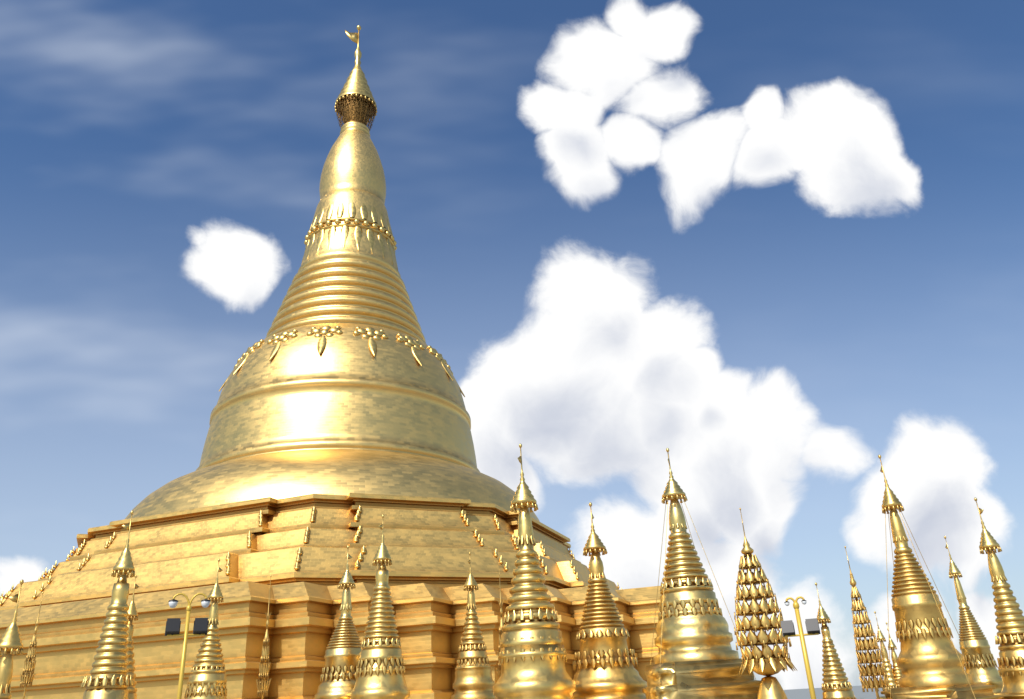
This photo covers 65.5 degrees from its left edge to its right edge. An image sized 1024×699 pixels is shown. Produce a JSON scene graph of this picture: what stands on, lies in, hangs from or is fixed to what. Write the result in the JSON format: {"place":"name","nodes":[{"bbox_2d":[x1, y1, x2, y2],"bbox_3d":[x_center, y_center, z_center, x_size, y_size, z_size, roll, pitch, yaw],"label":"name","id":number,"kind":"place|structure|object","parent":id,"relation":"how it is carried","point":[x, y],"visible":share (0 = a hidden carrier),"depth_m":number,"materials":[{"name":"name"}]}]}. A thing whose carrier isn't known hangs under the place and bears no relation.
{"place":"outdoors","nodes":[
{"label":"outdoors","id":0,"kind":"place"},
{"bbox_2d":[0,0,1023,689],"label":"sky","id":1,"kind":"structure","parent":0,"point":[776,247],"materials":[{"name":"blue"}]},
{"bbox_2d":[784,685,884,698],"bbox_3d":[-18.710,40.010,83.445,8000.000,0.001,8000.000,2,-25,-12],"label":"ground","id":2,"kind":"structure","parent":0,"point":[859,693],"depth_m":206.02,"materials":[{"name":"stone"}]},
{"bbox_2d":[0,580,23,698],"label":"stupa","id":3,"kind":"object","parent":2,"relation":"on","point":[10,641],"visible":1,"depth_m":32.06,"materials":[{"name":"gold metal"}]},
{"bbox_2d":[19,592,43,698],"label":"tiered ornamental spire","id":4,"kind":"object","parent":2,"relation":"on","point":[28,677],"visible":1,"depth_m":37.26,"materials":[{"name":"gold metal"}]},
{"bbox_2d":[81,510,134,698],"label":"stupa","id":5,"kind":"object","parent":2,"relation":"on","point":[108,678],"visible":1,"depth_m":37.02,"materials":[{"name":"gold metal"}]},
{"bbox_2d":[126,575,138,698],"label":"stupa","id":6,"kind":"object","parent":2,"relation":"on","point":[131,668],"visible":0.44,"depth_m":41.80,"materials":[{"name":"gold metal"}]},
{"bbox_2d":[167,593,206,698],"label":"lamp","id":7,"kind":"object","parent":2,"relation":"on","point":[183,657],"visible":1,"depth_m":26.35,"materials":[{"name":"gold paint"}]},
{"bbox_2d":[165,599,209,635],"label":"floodlights","id":8,"kind":"object","parent":7,"relation":"attached to","point":[200,626],"visible":1,"depth_m":26.48,"materials":[{"name":"black metal"}]},
{"bbox_2d":[169,601,209,607],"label":"lamp globes","id":9,"kind":"object","parent":7,"relation":"attached to","point":[173,604],"visible":1,"depth_m":26.71,"materials":[{"name":"white glass"}]},
{"bbox_2d":[184,559,226,698],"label":"stupa","id":10,"kind":"object","parent":2,"relation":"on","point":[207,679],"visible":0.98,"depth_m":39.87,"materials":[{"name":"gold metal"}]},
{"bbox_2d":[256,575,271,698],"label":"tiered ornamental spire","id":11,"kind":"object","parent":2,"relation":"on","point":[262,687],"visible":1,"depth_m":42.73,"materials":[{"name":"gold metal"}]},
{"bbox_2d":[0,581,660,698],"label":"plinth","id":12,"kind":"structure","parent":2,"relation":"on","point":[305,616],"depth_m":54.12,"materials":[{"name":"gold metal"}]},
{"bbox_2d":[0,493,618,609],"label":"stupa terraces","id":13,"kind":"object","parent":12,"relation":"on","point":[432,541],"visible":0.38,"depth_m":65.78,"materials":[{"name":"gold metal"}]},
{"bbox_2d":[0,505,621,605],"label":"stair ornaments","id":14,"kind":"object","parent":13,"relation":"on","point":[306,537],"visible":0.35,"depth_m":66.34,"materials":[{"name":"gold metal"}]},
{"bbox_2d":[125,25,539,521],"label":"stupa","id":15,"kind":"object","parent":13,"relation":"on","point":[340,379],"visible":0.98,"depth_m":85.51,"materials":[{"name":"gold metal"}]},
{"bbox_2d":[314,546,361,698],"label":"stupa","id":16,"kind":"object","parent":2,"relation":"on","point":[338,677],"visible":0.92,"depth_m":42.32,"materials":[{"name":"gold metal"}]},
{"bbox_2d":[350,514,409,698],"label":"stupa","id":17,"kind":"object","parent":2,"relation":"on","point":[380,671],"visible":1,"depth_m":40.02,"materials":[{"name":"gold metal"}]},
{"bbox_2d":[451,552,496,698],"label":"stupa","id":18,"kind":"object","parent":2,"relation":"on","point":[473,676],"visible":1,"depth_m":44.06,"materials":[{"name":"gold metal"}]},
{"bbox_2d":[496,563,503,678],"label":"leaf post","id":19,"kind":"object","parent":2,"relation":"on","point":[500,629],"visible":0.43,"depth_m":46.41,"materials":[{"name":"gold metal"}]},
{"bbox_2d":[493,444,575,698],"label":"stupa","id":20,"kind":"object","parent":2,"relation":"on","point":[532,657],"visible":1,"depth_m":36.72,"materials":[{"name":"gold metal"}]},
{"bbox_2d":[573,502,646,698],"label":"stupa","id":21,"kind":"object","parent":2,"relation":"on","point":[606,664],"visible":1,"depth_m":39.17,"materials":[{"name":"gold metal"}]},
{"bbox_2d":[642,448,760,698],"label":"stupa","id":22,"kind":"object","parent":2,"relation":"on","point":[697,657],"visible":1,"depth_m":34.82,"materials":[{"name":"gold metal"}]},
{"bbox_2d":[757,676,787,698],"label":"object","id":23,"kind":"object","parent":2,"relation":"on","point":[770,687],"visible":1,"depth_m":31.41,"materials":[{"name":"gold metal"}]},
{"bbox_2d":[734,508,796,675],"bbox_3d":[10.159,10.957,32.878,2.296,8.922,2.238,2,-25,-12],"label":"tiered ornamental spire","id":24,"kind":"object","parent":23,"relation":"on","point":[767,660],"visible":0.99,"depth_m":32.22,"materials":[{"name":"gold metal"}]},
{"bbox_2d":[785,596,818,698],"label":"lamp","id":25,"kind":"object","parent":2,"relation":"on","point":[801,634],"visible":1,"depth_m":19.51,"materials":[{"name":"gold paint"}]},
{"bbox_2d":[781,600,820,636],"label":"floodlights","id":26,"kind":"object","parent":25,"relation":"attached to","point":[788,629],"visible":1,"depth_m":19.62,"materials":[{"name":"black metal"}]},
{"bbox_2d":[815,583,856,698],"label":"stupa","id":27,"kind":"object","parent":2,"relation":"on","point":[836,684],"visible":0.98,"depth_m":38.78,"materials":[{"name":"gold metal"}]},
{"bbox_2d":[845,546,889,698],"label":"tiered ornamental spire","id":28,"kind":"object","parent":2,"relation":"on","point":[873,671],"visible":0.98,"depth_m":36.06,"materials":[{"name":"gold metal"}]},
{"bbox_2d":[874,611,896,698],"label":"stupa","id":29,"kind":"object","parent":2,"relation":"on","point":[889,671],"visible":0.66,"depth_m":42.49,"materials":[{"name":"gold metal"}]},
{"bbox_2d":[886,622,901,687],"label":"stupa","id":30,"kind":"object","parent":2,"relation":"on","point":[894,657],"visible":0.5,"depth_m":42.42,"materials":[{"name":"gold metal"}]},
{"bbox_2d":[878,455,1003,698],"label":"stupa","id":31,"kind":"object","parent":2,"relation":"on","point":[930,660],"visible":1,"depth_m":31.55,"materials":[{"name":"gold metal"}]},
{"bbox_2d":[944,536,1002,693],"bbox_3d":[20.987,12.572,36.648,2.955,7.937,2.954,16,-30,-37],"label":"stupa","id":32,"kind":"object","parent":2,"relation":"on","point":[976,644],"visible":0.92,"depth_m":35.84,"materials":[{"name":"gold metal"}]},
{"bbox_2d":[974,498,1023,698],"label":"stupa","id":33,"kind":"object","parent":2,"relation":"on","point":[1009,619],"visible":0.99,"depth_m":33.02,"materials":[{"name":"gold metal"}]}
]}

